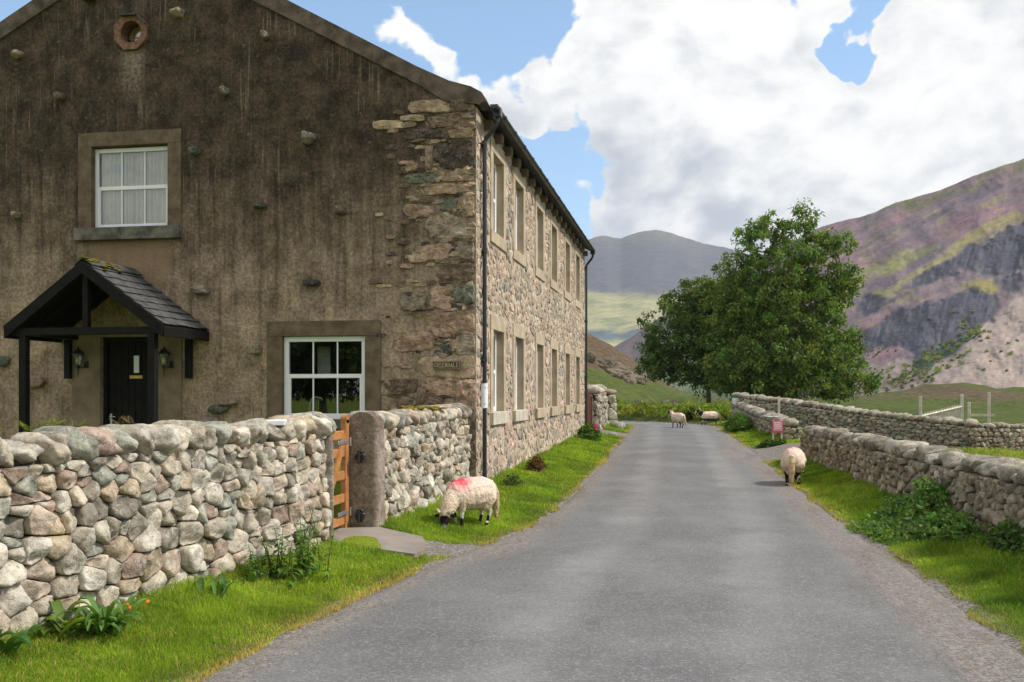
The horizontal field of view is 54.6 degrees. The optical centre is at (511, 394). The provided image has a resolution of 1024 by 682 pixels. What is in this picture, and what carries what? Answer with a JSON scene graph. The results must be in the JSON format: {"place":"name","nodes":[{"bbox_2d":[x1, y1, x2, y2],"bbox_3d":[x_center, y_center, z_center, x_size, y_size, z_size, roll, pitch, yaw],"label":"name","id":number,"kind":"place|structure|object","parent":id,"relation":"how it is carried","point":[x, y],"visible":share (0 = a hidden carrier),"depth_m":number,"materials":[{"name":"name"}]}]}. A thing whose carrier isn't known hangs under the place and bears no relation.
{"place":"outdoors","nodes":[
{"label":"outdoors","id":0,"kind":"place"},
{"bbox_2d":[0,420,1023,681],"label":"grass","id":1,"kind":"structure","parent":0,"point":[564,456],"depth_m":8.62,"materials":[{"name":"green plant"}]},
{"bbox_2d":[577,423,603,440],"bbox_3d":[2.336,1.128,29.565,0.838,0.589,1.641,0,0,10],"label":"foxglove clump","id":2,"kind":"object","parent":1,"relation":"on","point":[590,431],"visible":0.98,"depth_m":29.23,"materials":[{"name":"green plant"}]},
{"bbox_2d":[0,333,1023,681],"bbox_3d":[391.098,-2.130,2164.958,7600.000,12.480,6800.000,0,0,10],"label":"ground","id":3,"kind":"structure","parent":0,"point":[1008,405],"depth_m":27.34,"materials":[{"name":"green plant"}]},
{"bbox_2d":[0,624,45,654],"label":"dock plant","id":4,"kind":"object","parent":3,"relation":"on","point":[14,643],"visible":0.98,"depth_m":5.87,"materials":[{"name":"green plant"}]},
{"bbox_2d":[34,599,94,639],"bbox_3d":[-2.862,1.451,6.401,0.377,0.201,0.433,0,0,-14],"label":"dock plant","id":5,"kind":"object","parent":3,"relation":"on","point":[59,622],"visible":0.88,"depth_m":6.36,"materials":[{"name":"green plant"}]},
{"bbox_2d":[55,595,155,637],"bbox_3d":[-2.658,1.441,6.511,0.536,0.251,0.758,0,0,-8],"label":"fern clump","id":6,"kind":"object","parent":3,"relation":"on","point":[107,619],"visible":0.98,"depth_m":6.40,"materials":[{"name":"green plant"}]},
{"bbox_2d":[0,411,336,639],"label":"stone wall","id":7,"kind":"structure","parent":3,"relation":"on","point":[106,515],"depth_m":7.43,"materials":[{"name":"grey stone"}]},
{"bbox_2d":[15,420,38,430],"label":"wall fern","id":8,"kind":"object","parent":7,"relation":"on","point":[22,425],"depth_m":7.56,"materials":[{"name":"green plant"}]},
{"bbox_2d":[38,418,65,426],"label":"wall fern","id":9,"kind":"object","parent":7,"relation":"on","point":[55,424],"depth_m":7.53,"materials":[{"name":"green plant"}]},
{"bbox_2d":[71,419,87,426],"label":"wall fern","id":10,"kind":"object","parent":7,"relation":"on","point":[78,425],"depth_m":7.68,"materials":[{"name":"green plant"}]},
{"bbox_2d":[267,419,286,425],"bbox_3d":[-2.311,0.270,9.550,0.260,0.050,0.320,0,0,-10],"label":"box lid","id":11,"kind":"object","parent":7,"relation":"on","point":[277,422],"visible":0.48,"depth_m":9.41,"materials":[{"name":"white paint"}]},
{"bbox_2d":[194,573,240,596],"bbox_3d":[-2.314,1.495,7.745,0.268,0.159,0.492,0,0,-30],"label":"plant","id":12,"kind":"object","parent":3,"relation":"on","point":[223,585],"visible":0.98,"depth_m":7.77,"materials":[{"name":"green plant"}]},
{"bbox_2d":[238,566,268,583],"bbox_3d":[-2.146,1.504,8.262,0.291,0.129,0.349,0,0,25],"label":"fern clump","id":13,"kind":"object","parent":3,"relation":"on","point":[251,575],"visible":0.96,"depth_m":8.22,"materials":[{"name":"green plant"}]},
{"bbox_2d":[241,538,276,582],"bbox_3d":[-2.194,1.405,8.427,0.298,0.341,0.496,0,0,10],"label":"nettle clump","id":14,"kind":"object","parent":3,"relation":"on","point":[256,565],"visible":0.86,"depth_m":8.48,"materials":[{"name":"green plant"}]},
{"bbox_2d":[0,0,594,477],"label":"house","id":15,"kind":"structure","parent":3,"relation":"on","point":[240,210],"depth_m":17.09,"materials":[{"name":"stone"}]},
{"bbox_2d":[72,347,88,375],"bbox_3d":[-7.583,-0.575,17.375,0.225,0.540,0.247,0,0,10],"label":"wall lantern","id":16,"kind":"object","parent":15,"relation":"attached to","point":[77,351],"depth_m":17.34,"materials":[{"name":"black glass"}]},
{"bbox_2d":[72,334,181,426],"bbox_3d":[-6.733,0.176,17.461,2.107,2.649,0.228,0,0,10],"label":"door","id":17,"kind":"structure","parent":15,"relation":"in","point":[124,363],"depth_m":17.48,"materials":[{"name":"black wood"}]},
{"bbox_2d":[73,128,182,241],"bbox_3d":[-6.675,-3.654,17.470,2.007,1.905,0.470,0,0,10],"label":"window","id":18,"kind":"structure","parent":15,"relation":"in","point":[130,182],"depth_m":17.50,"materials":[{"name":"white glass"}]},
{"bbox_2d":[114,13,148,50],"bbox_3d":[-6.632,-6.327,17.401,0.620,0.619,0.390,0,0,10],"label":"window","id":19,"kind":"structure","parent":15,"relation":"in","point":[131,31],"depth_m":17.32,"materials":[{"name":"stone"}]},
{"bbox_2d":[158,346,173,376],"bbox_3d":[-5.979,-0.566,17.085,0.225,0.540,0.247,0,0,10],"label":"wall lantern","id":20,"kind":"object","parent":15,"relation":"attached to","point":[163,351],"depth_m":17.05,"materials":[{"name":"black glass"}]},
{"bbox_2d":[267,320,380,429],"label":"window","id":21,"kind":"structure","parent":15,"relation":"in","point":[280,334],"depth_m":16.79,"materials":[{"name":"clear glass"}]},
{"bbox_2d":[433,361,460,368],"bbox_3d":[-1.074,-0.480,16.276,0.466,0.137,0.052,0,0,10],"label":"name board","id":22,"kind":"object","parent":15,"relation":"attached to","point":[446,364],"visible":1,"depth_m":16.25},
{"bbox_2d":[481,383,487,407],"bbox_3d":[-0.458,0.020,16.565,0.112,0.423,0.109,0,0,10],"label":"paper notice","id":23,"kind":"object","parent":15,"relation":"attached to","point":[484,395],"visible":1,"depth_m":16.52,"materials":[{"name":"paper"}]},
{"bbox_2d":[490,135,506,252],"bbox_3d":[-0.409,-3.615,18.111,0.375,1.870,1.450,0,0,10],"label":"window","id":24,"kind":"structure","parent":15,"relation":"in","point":[497,157],"depth_m":18.52,"materials":[{"name":"beige glass"}]},
{"bbox_2d":[490,314,508,424],"bbox_3d":[-0.390,-0.435,18.108,0.415,1.950,1.480,0,0,10],"label":"window","id":25,"kind":"structure","parent":15,"relation":"in","point":[499,415],"depth_m":18.52,"materials":[{"name":"beige glass"}]},
{"bbox_2d":[512,165,525,267],"bbox_3d":[-0.013,-3.615,20.306,0.375,1.870,1.450,0,0,10],"label":"window","id":26,"kind":"structure","parent":15,"relation":"in","point":[518,182],"depth_m":20.76,"materials":[{"name":"beige glass"}]},
{"bbox_2d":[512,323,527,421],"bbox_3d":[0.007,-0.435,20.302,0.415,1.950,1.480,0,0,10],"label":"window","id":27,"kind":"structure","parent":15,"relation":"in","point":[520,413],"depth_m":20.76,"materials":[{"name":"beige glass"}]},
{"bbox_2d":[535,195,544,282],"bbox_3d":[0.488,-3.615,23.081,0.375,1.870,1.450,0,0,10],"label":"window","id":28,"kind":"structure","parent":15,"relation":"in","point":[539,206],"depth_m":23.54,"materials":[{"name":"beige glass"}]},
{"bbox_2d":[535,332,546,417],"bbox_3d":[0.508,-0.435,23.077,0.415,1.950,1.480,0,0,10],"label":"window","id":29,"kind":"structure","parent":15,"relation":"in","point":[540,410],"depth_m":23.54,"materials":[{"name":"beige glass"}]},
{"bbox_2d":[550,212,558,292],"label":"window","id":30,"kind":"structure","parent":15,"relation":"in","point":[554,284],"depth_m":25.92,"materials":[{"name":"beige glass"}]},
{"bbox_2d":[550,338,559,415],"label":"window","id":31,"kind":"structure","parent":15,"relation":"in","point":[554,408],"depth_m":25.92,"materials":[{"name":"beige glass"}]},
{"bbox_2d":[564,230,570,301],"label":"window","id":32,"kind":"structure","parent":15,"relation":"in","point":[567,244],"depth_m":28.68,"materials":[{"name":"beige glass"}]},
{"bbox_2d":[564,344,572,413],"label":"window","id":33,"kind":"structure","parent":15,"relation":"in","point":[568,408],"depth_m":28.68,"materials":[{"name":"beige glass"}]},
{"bbox_2d":[575,244,580,309],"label":"window","id":34,"kind":"structure","parent":15,"relation":"in","point":[577,251],"depth_m":31.20,"materials":[{"name":"beige glass"}]},
{"bbox_2d":[575,348,581,411],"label":"window","id":35,"kind":"structure","parent":15,"relation":"in","point":[578,406],"depth_m":31.20,"materials":[{"name":"beige glass"}]},
{"bbox_2d":[257,507,337,589],"bbox_3d":[-1.816,1.332,8.705,0.640,0.642,0.900,0,0,10],"label":"nettle clump","id":36,"kind":"object","parent":3,"relation":"on","point":[307,562],"visible":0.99,"depth_m":8.58,"materials":[{"name":"green plant"}]},
{"bbox_2d":[348,411,384,527],"bbox_3d":[-1.704,0.948,11.490,0.407,1.496,0.366,0,0,10],"label":"gatepost","id":37,"kind":"object","parent":3,"relation":"on","point":[366,474],"visible":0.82,"depth_m":11.38,"materials":[{"name":"stone"}]},
{"bbox_2d":[332,414,351,527],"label":"garden gate","id":38,"kind":"structure","parent":37,"relation":"attached to","point":[341,454],"depth_m":11.30,"materials":[{"name":"wood"}]},
{"bbox_2d":[333,527,427,557],"bbox_3d":[-1.470,1.646,10.793,1.170,0.274,1.000,0,0,10],"label":"flagstone","id":39,"kind":"object","parent":3,"relation":"on","point":[406,544],"visible":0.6,"depth_m":10.84,"materials":[{"name":"grey stone"}]},
{"bbox_2d":[348,403,472,520],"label":"stone wall","id":40,"kind":"structure","parent":3,"relation":"on","point":[427,452],"depth_m":13.55,"materials":[{"name":"grey stone"}]},
{"bbox_2d":[434,476,498,528],"bbox_3d":[-0.538,1.329,12.292,0.416,0.611,1.066,0,0,43],"label":"sheep","id":41,"kind":"object","parent":3,"relation":"on","point":[479,493],"visible":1,"depth_m":12.12},
{"bbox_2d":[500,473,522,486],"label":"weed clump","id":42,"kind":"object","parent":3,"relation":"on","point":[513,479],"visible":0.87,"depth_m":16.73,"materials":[{"name":"green plant"}]},
{"bbox_2d":[525,454,546,471],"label":"weed clump","id":43,"kind":"object","parent":3,"relation":"on","point":[535,463],"visible":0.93,"depth_m":19.23,"materials":[{"name":"brown plant"}]},
{"bbox_2d":[584,388,592,424],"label":"rusty gate","id":44,"kind":"structure","parent":3,"relation":"on","point":[589,409],"depth_m":34.45,"materials":[{"name":"metal"}]},
{"bbox_2d":[587,384,608,428],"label":"stone wall","id":45,"kind":"structure","parent":3,"relation":"on","point":[597,392],"depth_m":35.65,"materials":[{"name":"grey stone"}]},
{"bbox_2d":[606,389,617,422],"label":"stone wall","id":46,"kind":"structure","parent":3,"relation":"on","point":[612,406],"depth_m":40.38,"materials":[{"name":"grey stone"}]},
{"bbox_2d":[584,351,647,384],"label":"rock outcrop","id":47,"kind":"object","parent":3,"relation":"on","point":[619,370],"visible":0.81,"depth_m":93.58,"materials":[{"name":"stone"}]},
{"bbox_2d":[612,422,625,428],"bbox_3d":[4.141,1.234,38.501,0.540,0.358,0.626,0,0,10],"label":"boulder","id":48,"kind":"object","parent":3,"relation":"on","point":[620,425],"visible":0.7,"depth_m":38.27,"materials":[{"name":"stone"}]},
{"bbox_2d":[626,399,657,404],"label":"rock outcrop","id":49,"kind":"object","parent":3,"relation":"on","point":[637,400],"visible":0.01,"depth_m":62.29,"materials":[{"name":"stone"}]},
{"bbox_2d":[615,399,731,419],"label":"bracken","id":50,"kind":"object","parent":3,"relation":"on","point":[648,408],"visible":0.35,"depth_m":49.57,"materials":[{"name":"green plant"}]},
{"bbox_2d":[633,275,756,403],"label":"hawthorn tree","id":51,"kind":"object","parent":3,"relation":"on","point":[657,354],"visible":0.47,"depth_m":59.61,"materials":[{"name":"green plant"}]},
{"bbox_2d":[670,407,730,420],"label":"nettle patch","id":52,"kind":"object","parent":3,"relation":"on","point":[690,414],"visible":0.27,"depth_m":47.29,"materials":[{"name":"green plant"}]},
{"bbox_2d":[695,409,721,424],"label":"sheep","id":53,"kind":"object","parent":3,"relation":"on","point":[710,416],"visible":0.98,"depth_m":43.38},
{"bbox_2d":[732,394,737,403],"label":"wall sign","id":54,"kind":"object","parent":3,"relation":"on","point":[734,398],"visible":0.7,"depth_m":43.18,"materials":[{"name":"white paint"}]},
{"bbox_2d":[723,411,753,431],"bbox_3d":[8.334,1.044,36.513,1.099,0.846,3.834,0,0,10],"label":"nettle patch","id":55,"kind":"object","parent":3,"relation":"on","point":[739,422],"visible":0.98,"depth_m":35.52,"materials":[{"name":"green plant"}]},
{"bbox_2d":[733,402,801,439],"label":"stone wall","id":56,"kind":"structure","parent":3,"relation":"on","point":[791,428],"depth_m":32.26,"materials":[{"name":"grey stone"}]},
{"bbox_2d":[760,416,780,417],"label":"slab","id":57,"kind":"structure","parent":56,"relation":"on","point":[770,416],"depth_m":29.81,"materials":[{"name":"stone"}]},
{"bbox_2d":[753,439,786,448],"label":"weed clump","id":58,"kind":"object","parent":3,"relation":"on","point":[769,443],"visible":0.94,"depth_m":27.50,"materials":[{"name":"green plant"}]},
{"bbox_2d":[772,420,782,439],"bbox_3d":[7.578,1.103,28.315,0.299,0.748,0.070,0,0,2],"label":"notice board","id":59,"kind":"object","parent":3,"relation":"on","point":[777,426],"visible":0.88,"depth_m":28.29,"materials":[{"name":"red paint"}]},
{"bbox_2d":[778,396,779,413],"bbox_3d":[8.475,0.767,31.500,0.070,1.413,0.070,0,0,10],"label":"marker post","id":60,"kind":"object","parent":3,"relation":"on","point":[779,404],"visible":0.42,"depth_m":31.46,"materials":[{"name":"grey wood"}]},
{"bbox_2d":[690,197,886,404],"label":"ash tree","id":61,"kind":"object","parent":3,"relation":"on","point":[749,359],"visible":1,"depth_m":55.12,"materials":[{"name":"green plant"}]},
{"bbox_2d":[780,447,806,485],"bbox_3d":[5.198,1.314,18.302,0.466,0.696,1.201,0,0,19],"label":"sheep","id":62,"kind":"object","parent":3,"relation":"on","point":[793,461],"visible":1,"depth_m":17.93},
{"bbox_2d":[731,392,977,448],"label":"stone wall","id":63,"kind":"structure","parent":3,"relation":"on","point":[948,432],"depth_m":35.90,"materials":[{"name":"grey stone"}]},
{"bbox_2d":[799,425,1023,553],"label":"stone wall","id":64,"kind":"structure","parent":3,"relation":"on","point":[986,489],"depth_m":13.02,"materials":[{"name":"grey stone"}]},
{"bbox_2d":[846,475,985,544],"bbox_3d":[4.841,1.398,12.342,1.307,0.807,3.754,0,0,10],"label":"bramble bush","id":65,"kind":"object","parent":3,"relation":"on","point":[917,518],"visible":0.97,"depth_m":11.71,"materials":[{"name":"green plant"}]},
{"bbox_2d":[919,394,963,418],"bbox_3d":[16.596,0.940,38.278,0.127,1.898,4.670,0,0,42],"label":"picket fence","id":66,"kind":"object","parent":3,"relation":"on","point":[952,411],"visible":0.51,"depth_m":38.72,"materials":[{"name":"grey wood"}]},
{"bbox_2d":[967,392,993,422],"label":"rail fence","id":67,"kind":"object","parent":3,"relation":"on","point":[988,414],"visible":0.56,"depth_m":41.44,"materials":[{"name":"grey wood"}]},
{"bbox_2d":[961,422,1023,449],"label":"stone wall","id":68,"kind":"structure","parent":3,"relation":"on","point":[993,435],"depth_m":32.00,"materials":[{"name":"grey stone"}]},
{"bbox_2d":[978,515,1023,555],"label":"bramble bush","id":69,"kind":"object","parent":3,"relation":"on","point":[1001,537],"visible":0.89,"depth_m":9.77,"materials":[{"name":"green plant"}]},
{"bbox_2d":[0,0,1023,254],"label":"sky","id":70,"kind":"structure","parent":0,"point":[695,120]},
{"bbox_2d":[203,421,1023,681],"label":"road","id":71,"kind":"structure","parent":0,"point":[657,552],"depth_m":7.89,"materials":[{"name":"grey asphalt"}]},
{"bbox_2d":[666,410,686,427],"bbox_3d":[6.582,0.968,39.540,0.406,0.719,1.136,0,0,-24],"label":"sheep","id":72,"kind":"object","parent":71,"relation":"on","point":[677,418],"visible":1,"depth_m":39.29},
{"bbox_2d":[584,230,754,346],"bbox_3d":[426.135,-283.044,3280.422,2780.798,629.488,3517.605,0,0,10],"label":"mountain","id":73,"kind":"structure","parent":0,"point":[631,278],"depth_m":2969.81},
{"bbox_2d":[615,159,1023,397],"bbox_3d":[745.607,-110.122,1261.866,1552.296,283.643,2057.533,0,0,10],"label":"mountain","id":74,"kind":"structure","parent":0,"point":[928,261],"depth_m":712.24,"materials":[{"name":"stone"}]},
{"bbox_2d":[862,309,1018,391],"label":"scrub","id":75,"kind":"object","parent":74,"relation":"on","point":[926,358],"visible":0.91,"depth_m":496.38,"materials":[{"name":"green plant"}]}
]}

